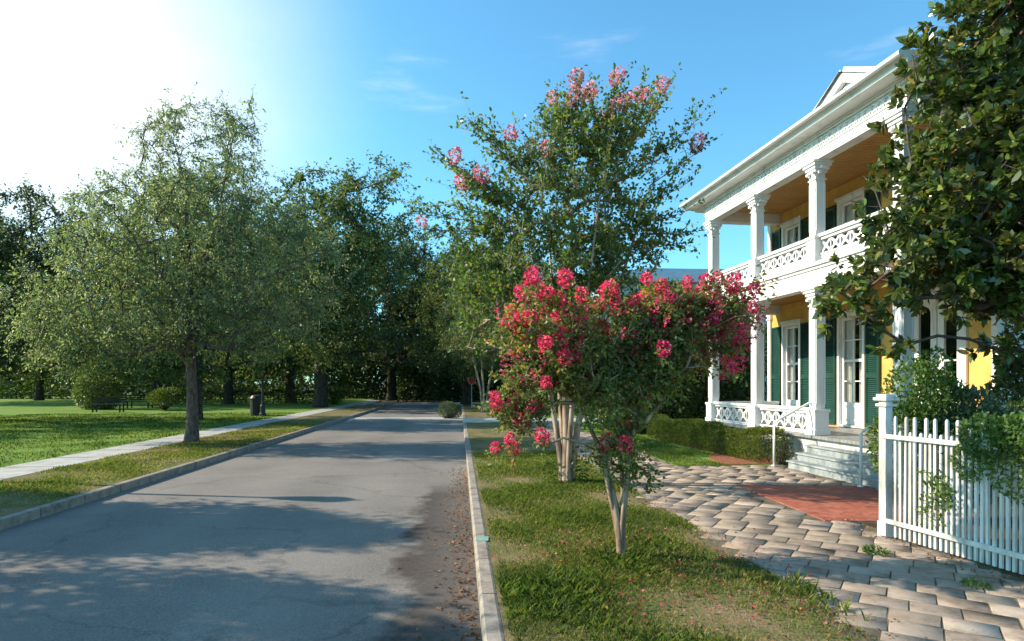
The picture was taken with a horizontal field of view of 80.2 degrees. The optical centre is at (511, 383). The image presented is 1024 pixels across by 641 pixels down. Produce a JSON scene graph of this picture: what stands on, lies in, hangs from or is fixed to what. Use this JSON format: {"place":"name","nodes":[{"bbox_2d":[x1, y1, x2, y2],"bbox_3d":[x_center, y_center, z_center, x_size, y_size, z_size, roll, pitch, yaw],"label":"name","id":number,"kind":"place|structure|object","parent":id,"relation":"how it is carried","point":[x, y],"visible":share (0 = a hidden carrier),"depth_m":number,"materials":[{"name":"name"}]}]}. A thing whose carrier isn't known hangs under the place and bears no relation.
{"place":"outdoors","nodes":[
{"label":"outdoors","id":0,"kind":"place"},
{"bbox_2d":[123,379,245,393],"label":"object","id":1,"kind":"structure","parent":0,"point":[177,384],"depth_m":92.14,"materials":[{"name":"plant"}]},
{"bbox_2d":[0,400,380,479],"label":"footpath","id":2,"kind":"structure","parent":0,"point":[6,472],"depth_m":14.73,"materials":[{"name":"concrete"}]},
{"bbox_2d":[0,394,385,467],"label":"lawn","id":3,"kind":"structure","parent":0,"point":[9,407],"depth_m":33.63,"materials":[{"name":"green plant"}]},
{"bbox_2d":[0,225,46,383],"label":"oak tree","id":4,"kind":"object","parent":3,"relation":"on","point":[14,318],"visible":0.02,"depth_m":50.61,"materials":[{"name":"green plant"}]},
{"bbox_2d":[0,264,95,399],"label":"oak tree","id":5,"kind":"object","parent":3,"relation":"on","point":[39,394],"visible":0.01,"depth_m":57.75,"materials":[{"name":"green plant"}]},
{"bbox_2d":[0,173,122,394],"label":"oak tree","id":6,"kind":"object","parent":3,"relation":"on","point":[11,242],"visible":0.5,"depth_m":26.25,"materials":[{"name":"green plant"}]},
{"bbox_2d":[2,221,181,395],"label":"oak tree","id":7,"kind":"object","parent":3,"relation":"on","point":[78,358],"visible":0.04,"depth_m":41.85,"materials":[{"name":"green plant"}]},
{"bbox_2d":[69,327,126,409],"bbox_3d":[-25.754,-0.937,37.972,3.173,5.414,2.813,0,0,0],"label":"ivy shrub","id":8,"kind":"object","parent":3,"relation":"on","point":[91,388],"visible":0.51,"depth_m":37.42,"materials":[{"name":"green plant"}]},
{"bbox_2d":[89,397,126,411],"bbox_3d":[-22.610,1.175,34.069,1.700,0.850,0.540,0,0,-8],"label":"park bench","id":9,"kind":"object","parent":3,"relation":"on","point":[96,401],"visible":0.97,"depth_m":34.24,"materials":[{"name":"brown wood"}]},
{"bbox_2d":[127,395,152,407],"bbox_3d":[-24.195,1.175,39.570,1.700,0.850,0.540,0,0,4],"label":"park bench","id":10,"kind":"object","parent":3,"relation":"on","point":[131,401],"visible":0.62,"depth_m":39.77,"materials":[{"name":"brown wood"}]},
{"bbox_2d":[79,301,209,400],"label":"oak tree","id":11,"kind":"object","parent":3,"relation":"on","point":[154,386],"depth_m":55.78,"materials":[{"name":"green plant"}]},
{"bbox_2d":[144,386,185,410],"bbox_3d":[-20.537,0.886,36.005,2.268,1.449,2.005,0,0,0],"label":"round shrub","id":12,"kind":"object","parent":3,"relation":"on","point":[160,394],"visible":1,"depth_m":35.73,"materials":[{"name":"green plant"}]},
{"bbox_2d":[60,147,295,419],"bbox_3d":[-14.054,-3.984,27.072,8.191,11.248,9.714,0,0,-9],"label":"oak tree","id":13,"kind":"object","parent":3,"relation":"on","point":[202,369],"visible":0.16,"depth_m":25.34,"materials":[{"name":"green plant"}]},
{"bbox_2d":[139,234,310,403],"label":"oak tree","id":14,"kind":"object","parent":3,"relation":"on","point":[228,398],"visible":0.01,"depth_m":46.62,"materials":[{"name":"green plant"}]},
{"bbox_2d":[0,324,498,399],"bbox_3d":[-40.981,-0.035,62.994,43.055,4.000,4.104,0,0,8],"label":"hedge","id":15,"kind":"object","parent":3,"relation":"on","point":[6,393],"visible":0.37,"depth_m":62.01,"materials":[{"name":"green plant"}]},
{"bbox_2d":[249,395,261,415],"bbox_3d":[-12.750,1.080,30.300,0.620,1.040,0.604,0,0,0],"label":"litter bin","id":16,"kind":"object","parent":3,"relation":"on","point":[255,402],"visible":0.87,"depth_m":30.06,"materials":[{"name":"metal"}]},
{"bbox_2d":[172,388,339,404],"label":"hedge","id":17,"kind":"object","parent":3,"relation":"on","point":[220,395],"visible":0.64,"depth_m":47.88,"materials":[{"name":"green plant"}]},
{"bbox_2d":[259,334,266,415],"bbox_3d":[-12.300,-0.480,30.000,0.460,4.160,0.460,0,0,0],"label":"street lamp","id":18,"kind":"object","parent":3,"relation":"on","point":[262,410],"visible":0.38,"depth_m":29.95,"materials":[{"name":"black metal"}]},
{"bbox_2d":[214,222,362,402],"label":"oak tree","id":19,"kind":"object","parent":3,"relation":"on","point":[290,381],"visible":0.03,"depth_m":49.60,"materials":[{"name":"green plant"}]},
{"bbox_2d":[219,150,433,406],"bbox_3d":[-12.943,-6.714,41.124,12.196,16.747,14.463,0,0,-38],"label":"oak tree","id":20,"kind":"object","parent":3,"relation":"on","point":[323,356],"visible":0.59,"depth_m":38.72,"materials":[{"name":"green plant"}]},
{"bbox_2d":[327,362,348,404],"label":"upright shrub","id":21,"kind":"object","parent":3,"relation":"on","point":[334,381],"visible":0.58,"depth_m":45.73,"materials":[{"name":"green plant"}]},
{"bbox_2d":[294,275,386,375],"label":"oak tree","id":22,"kind":"object","parent":3,"relation":"on","point":[344,319],"visible":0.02,"depth_m":69.94,"materials":[{"name":"green plant"}]},
{"bbox_2d":[0,405,385,516],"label":"verge","id":23,"kind":"structure","parent":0,"point":[11,508],"depth_m":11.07,"materials":[{"name":"green plant"}]},
{"bbox_2d":[0,82,361,441],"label":"street tree","id":24,"kind":"object","parent":23,"relation":"on","point":[186,341],"visible":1,"depth_m":16.22,"materials":[{"name":"green plant"}]},
{"bbox_2d":[131,430,294,454],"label":"fallen leaves","id":25,"kind":"object","parent":23,"relation":"on","point":[207,444],"visible":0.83,"depth_m":15.92,"materials":[{"name":"brown plant"}]},
{"bbox_2d":[0,402,506,640],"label":"road","id":26,"kind":"structure","parent":0,"point":[323,533],"depth_m":6.26,"materials":[{"name":"grey asphalt"}]},
{"bbox_2d":[0,406,383,530],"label":"kerb","id":27,"kind":"structure","parent":26,"relation":"on","point":[20,517],"depth_m":9.92,"materials":[{"name":"concrete"}]},
{"bbox_2d":[347,417,462,419],"bbox_3d":[-5.186,1.715,29.865,5.500,0.001,2.000,0,0,-5],"label":"crossing","id":28,"kind":"object","parent":26,"relation":"on","point":[403,418],"visible":1,"depth_m":29.83,"materials":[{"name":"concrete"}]},
{"bbox_2d":[399,467,480,640],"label":"fallen leaves","id":29,"kind":"object","parent":26,"relation":"on","point":[462,607],"visible":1,"depth_m":5.56,"materials":[{"name":"brown plant"}]},
{"bbox_2d":[461,404,465,417],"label":"kerb","id":30,"kind":"structure","parent":26,"relation":"on","point":[463,414],"depth_m":33.56,"materials":[{"name":"concrete"}]},
{"bbox_2d":[463,422,504,640],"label":"kerb","id":31,"kind":"structure","parent":26,"relation":"on","point":[491,624],"depth_m":5.23,"materials":[{"name":"concrete"}]},
{"bbox_2d":[476,536,487,540],"bbox_3d":[-0.306,1.589,6.237,0.132,0.001,0.191,0,0,0],"label":"paint mark","id":32,"kind":"object","parent":31,"relation":"on","point":[484,538],"visible":1,"depth_m":6.24,"materials":[{"name":"teal paint"}]},
{"bbox_2d":[5,384,505,401],"bbox_3d":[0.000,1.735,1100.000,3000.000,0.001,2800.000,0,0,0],"label":"ground","id":33,"kind":"structure","parent":0,"point":[409,400],"depth_m":62.20,"materials":[{"name":"green plant"}]},
{"bbox_2d":[326,213,457,400],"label":"oak tree","id":34,"kind":"object","parent":33,"relation":"on","point":[390,363],"visible":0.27,"depth_m":56.01,"materials":[{"name":"green plant"}]},
{"bbox_2d":[333,342,506,399],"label":"hedge","id":35,"kind":"object","parent":33,"relation":"on","point":[366,384],"visible":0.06,"depth_m":64.37,"materials":[{"name":"green plant"}]},
{"bbox_2d":[362,219,517,398],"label":"oak tree","id":36,"kind":"object","parent":33,"relation":"on","point":[396,316],"visible":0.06,"depth_m":59.54,"materials":[{"name":"green plant"}]},
{"bbox_2d":[437,400,461,418],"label":"shrub","id":37,"kind":"object","parent":33,"relation":"on","point":[455,409],"visible":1,"depth_m":29.91,"materials":[{"name":"green plant"}]},
{"bbox_2d":[395,359,543,401],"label":"hedge","id":38,"kind":"object","parent":33,"relation":"on","point":[418,391],"visible":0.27,"depth_m":57.86,"materials":[{"name":"green plant"}]},
{"bbox_2d":[679,49,1023,490],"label":"wooden house","id":39,"kind":"structure","parent":33,"relation":"on","point":[797,188],"depth_m":12.71,"materials":[{"name":"yellow paint"}]},
{"bbox_2d":[780,319,801,421],"bbox_3d":[7.349,-0.335,15.884,0.225,2.630,0.900,0,0,-8],"label":"window","id":40,"kind":"structure","parent":39,"relation":"in","point":[788,345],"depth_m":16.16,"materials":[{"name":"white paint"}]},
{"bbox_2d":[780,215,801,264],"bbox_3d":[7.349,-3.350,15.884,0.225,1.840,0.900,0,0,-8],"label":"window","id":41,"kind":"structure","parent":39,"relation":"in","point":[787,235],"depth_m":16.09,"materials":[{"name":"white paint"}]},
{"bbox_2d":[834,186,866,247],"bbox_3d":[7.657,-3.350,13.641,0.225,1.840,0.970,0,0,-8],"label":"window","id":42,"kind":"structure","parent":39,"relation":"in","point":[850,215],"depth_m":13.87,"materials":[{"name":"white paint"}]},
{"bbox_2d":[837,307,866,428],"bbox_3d":[7.657,-0.335,13.641,0.225,2.630,0.970,0,0,-8],"label":"window","id":43,"kind":"structure","parent":39,"relation":"in","point":[851,413],"depth_m":13.85,"materials":[{"name":"white paint"}]},
{"bbox_2d":[914,283,967,403],"bbox_3d":[7.944,-0.435,11.383,0.210,2.830,1.520,0,0,-8],"label":"front door","id":44,"kind":"structure","parent":39,"relation":"in","point":[937,324],"depth_m":11.31,"materials":[{"name":"white paint"}]},
{"bbox_2d":[463,404,510,417],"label":"verge","id":45,"kind":"structure","parent":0,"point":[473,412],"depth_m":33.63,"materials":[{"name":"plant"}]},
{"bbox_2d":[403,233,530,403],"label":"oak tree","id":46,"kind":"object","parent":45,"relation":"on","point":[430,302],"visible":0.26,"depth_m":45.02,"materials":[{"name":"green plant"}]},
{"bbox_2d":[468,378,475,407],"bbox_3d":[-2.650,0.575,39.989,0.524,2.050,0.082,0,0,0],"label":"road sign","id":47,"kind":"object","parent":45,"relation":"on","point":[472,381],"visible":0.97,"depth_m":39.95,"materials":[{"name":"metal"}]},
{"bbox_2d":[430,268,526,411],"bbox_3d":[-1.519,-2.616,34.135,6.099,8.445,5.424,0,0,0],"label":"crape myrtle tree","id":48,"kind":"object","parent":45,"relation":"on","point":[457,340],"visible":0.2,"depth_m":33.68,"materials":[{"name":"green plant"}]},
{"bbox_2d":[0,0,1006,383],"label":"sky","id":49,"kind":"structure","parent":0,"point":[340,80],"materials":[{"name":"blue"}]},
{"bbox_2d":[463,418,602,421],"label":"driveway","id":50,"kind":"structure","parent":0,"point":[485,420],"depth_m":26.65,"materials":[{"name":"concrete"}]},
{"bbox_2d":[503,405,705,417],"bbox_3d":[12.886,1.662,39.403,27.550,0.120,19.500,0,0,-5],"label":"garden","id":51,"kind":"object","parent":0,"point":[557,413],"depth_m":30.48,"materials":[{"name":"green plant"}]},
{"bbox_2d":[446,243,556,404],"bbox_3d":[-0.074,-3.984,39.960,8.191,11.248,9.714,0,0,22],"label":"oak tree","id":52,"kind":"object","parent":51,"relation":"on","point":[478,367],"visible":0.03,"depth_m":39.43,"materials":[{"name":"green plant"}]},
{"bbox_2d":[525,383,558,414],"bbox_3d":[2.898,0.794,38.235,1.647,1.889,16.100,0,0,12],"label":"hedge","id":53,"kind":"object","parent":51,"relation":"on","point":[537,388],"visible":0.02,"depth_m":32.66,"materials":[{"name":"green plant"}]},
{"bbox_2d":[576,268,766,411],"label":"neighbour house","id":54,"kind":"structure","parent":0,"point":[675,273],"depth_m":35.70,"materials":[{"name":"blue"}]},
{"bbox_2d":[466,422,880,640],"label":"verge","id":55,"kind":"structure","parent":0,"point":[482,436],"depth_m":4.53,"materials":[{"name":"green plant"}]},
{"bbox_2d":[390,60,727,481],"bbox_3d":[0.837,-1.822,9.664,4.700,6.850,3.166,0,0,26],"label":"crape myrtle tree","id":56,"kind":"object","parent":55,"relation":"on","point":[605,245],"visible":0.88,"depth_m":9.43,"materials":[{"name":"green plant"}]},
{"bbox_2d":[541,445,589,482],"bbox_3d":[0.853,1.302,9.736,0.792,0.680,0.520,0,0,0],"label":"sucker growth","id":57,"kind":"object","parent":55,"relation":"on","point":[577,469],"visible":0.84,"depth_m":9.68,"materials":[{"name":"green plant"}]},
{"bbox_2d":[553,537,684,577],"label":"fallen leaves","id":58,"kind":"object","parent":55,"relation":"on","point":[627,550],"visible":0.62,"depth_m":5.58,"materials":[{"name":"brown plant"}]},
{"bbox_2d":[472,262,779,557],"bbox_3d":[1.024,0.238,5.423,2.795,2.733,1.236,0,0,0],"label":"crape myrtle tree","id":59,"kind":"object","parent":55,"relation":"on","point":[639,349],"visible":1,"depth_m":5.44,"materials":[{"name":"green plant"}]},
{"bbox_2d":[493,525,813,629],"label":"fallen petals","id":60,"kind":"object","parent":55,"relation":"on","point":[684,576],"visible":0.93,"depth_m":4.89,"materials":[{"name":"pink plant"}]},
{"bbox_2d":[479,466,867,640],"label":"fallen leaves","id":61,"kind":"object","parent":55,"relation":"on","point":[762,620],"visible":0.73,"depth_m":4.54,"materials":[{"name":"brown plant"}]},
{"bbox_2d":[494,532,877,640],"bbox_3d":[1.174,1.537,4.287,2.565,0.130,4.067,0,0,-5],"label":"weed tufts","id":62,"kind":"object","parent":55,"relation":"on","point":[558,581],"visible":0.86,"depth_m":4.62,"materials":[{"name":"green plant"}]},
{"bbox_2d":[573,422,787,466],"bbox_3d":[15.464,1.662,19.702,25.800,0.120,13.800,0,0,-5],"label":"garden","id":63,"kind":"object","parent":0,"point":[704,456],"visible":0.14,"depth_m":14.33,"materials":[{"name":"green plant"}]},
{"bbox_2d":[582,277,721,433],"bbox_3d":[4.722,-0.864,20.297,4.728,5.198,3.750,0,0,0],"label":"dark evergreen","id":64,"kind":"object","parent":63,"relation":"on","point":[690,407],"visible":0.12,"depth_m":19.28,"materials":[{"name":"green plant"}]},
{"bbox_2d":[587,431,729,465],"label":"garden grass","id":65,"kind":"structure","parent":63,"relation":"on","point":[667,451],"depth_m":13.87,"materials":[{"name":"green plant"}]},
{"bbox_2d":[650,281,764,420],"bbox_3d":[6.813,-1.212,23.973,6.378,5.938,3.612,0,0,0],"label":"garden bush","id":66,"kind":"object","parent":63,"relation":"on","point":[728,334],"depth_m":23.22,"materials":[{"name":"green plant"}]},
{"bbox_2d":[652,436,787,464],"bbox_3d":[4.878,1.603,15.170,1.456,0.030,6.488,0,0,0],"label":"mulch bed","id":67,"kind":"object","parent":63,"relation":"on","point":[725,459],"visible":0.47,"depth_m":12.71,"materials":[{"name":"brown soil"}]},
{"bbox_2d":[646,414,789,462],"bbox_3d":[4.780,1.249,15.198,0.769,0.777,6.174,0,0,-9],"label":"box hedge","id":68,"kind":"object","parent":67,"relation":"on","point":[683,429],"visible":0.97,"depth_m":14.19,"materials":[{"name":"green plant"}]},
{"bbox_2d":[689,324,766,430],"bbox_3d":[7.973,-0.181,20.569,4.851,3.823,3.304,0,0,0],"label":"garden bush","id":69,"kind":"object","parent":63,"relation":"on","point":[731,391],"visible":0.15,"depth_m":19.95,"materials":[{"name":"green plant"}]},
{"bbox_2d":[769,435,794,464],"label":"porch plant","id":70,"kind":"object","parent":63,"relation":"on","point":[782,456],"visible":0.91,"depth_m":11.94,"materials":[{"name":"green plant"}]},
{"bbox_2d":[525,422,1023,640],"bbox_3d":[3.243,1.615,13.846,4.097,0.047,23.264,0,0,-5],"label":"walkway","id":71,"kind":"structure","parent":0,"point":[920,620],"depth_m":5.52,"materials":[{"name":"stone"}]},
{"bbox_2d":[595,464,927,638],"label":"fallen leaves","id":72,"kind":"object","parent":71,"relation":"on","point":[763,562],"visible":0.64,"depth_m":5.38,"materials":[{"name":"brown plant"}]},
{"bbox_2d":[861,544,891,555],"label":"walkside tuft","id":73,"kind":"object","parent":71,"relation":"on","point":[872,549],"visible":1,"depth_m":5.69,"materials":[{"name":"green plant"}]},
{"bbox_2d":[823,518,1023,588],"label":"fallen leaves","id":74,"kind":"object","parent":71,"relation":"on","point":[935,555],"visible":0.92,"depth_m":5.56,"materials":[{"name":"brown plant"}]},
{"bbox_2d":[873,394,1023,574],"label":"picket fence","id":75,"kind":"object","parent":71,"relation":"on","point":[887,525],"visible":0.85,"depth_m":5.77,"materials":[{"name":"white paint"}]},
{"bbox_2d":[903,432,961,540],"bbox_3d":[4.117,1.020,5.934,0.353,1.135,0.723,0,0,0],"label":"fence creeper","id":76,"kind":"object","parent":75,"relation":"attached to","point":[927,506],"visible":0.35,"depth_m":5.79,"materials":[{"name":"green plant"}]},
{"bbox_2d":[931,475,955,511],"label":"fence sprig","id":77,"kind":"object","parent":75,"relation":"attached to","point":[945,493],"visible":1,"depth_m":5.61,"materials":[{"name":"green plant"}]},
{"bbox_2d":[948,411,1023,505],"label":"fence vine","id":78,"kind":"object","parent":75,"relation":"attached to","point":[1009,441],"visible":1,"depth_m":5.12,"materials":[{"name":"green plant"}]},
{"bbox_2d":[959,576,994,589],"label":"walkside tuft","id":79,"kind":"object","parent":71,"relation":"on","point":[968,583],"visible":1,"depth_m":4.77,"materials":[{"name":"green plant"}]},
{"bbox_2d":[984,323,1023,490],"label":"corner shrub","id":80,"kind":"object","parent":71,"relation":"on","point":[1007,377],"visible":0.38,"depth_m":8.90,"materials":[{"name":"green plant"}]},
{"bbox_2d":[735,484,979,521],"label":"brick paving","id":81,"kind":"structure","parent":0,"point":[838,503],"depth_m":8.37,"materials":[{"name":"red brick"}]},
{"bbox_2d":[857,509,1023,579],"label":"garden","id":82,"kind":"object","parent":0,"point":[1004,570],"visible":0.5,"depth_m":6.17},
{"bbox_2d":[811,0,1023,375],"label":"magnolia tree","id":83,"kind":"object","parent":82,"relation":"on","point":[947,222],"visible":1,"depth_m":7.33,"materials":[{"name":"green plant"}]},
{"bbox_2d":[864,345,978,518],"bbox_3d":[4.838,0.576,7.184,1.332,2.061,0.858,0,0,0],"label":"rose bush","id":84,"kind":"object","parent":82,"relation":"on","point":[941,381],"visible":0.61,"depth_m":7.06,"materials":[{"name":"green plant"}]},
{"bbox_2d":[902,383,1023,517],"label":"shrub","id":85,"kind":"object","parent":82,"relation":"on","point":[986,404],"visible":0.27,"depth_m":6.99,"materials":[{"name":"green plant"}]},
{"bbox_2d":[979,469,1018,498],"bbox_3d":[7.365,0.955,7.667,0.064,1.240,2.710,0,0,-38],"label":"picket fence","id":86,"kind":"object","parent":82,"relation":"on","point":[998,474],"visible":0.02,"depth_m":8.45,"materials":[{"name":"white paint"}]},
{"bbox_2d":[990,397,1023,491],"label":"garden shrub","id":87,"kind":"object","parent":82,"relation":"on","point":[1019,403],"visible":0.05,"depth_m":7.39,"materials":[{"name":"green plant"}]}
]}

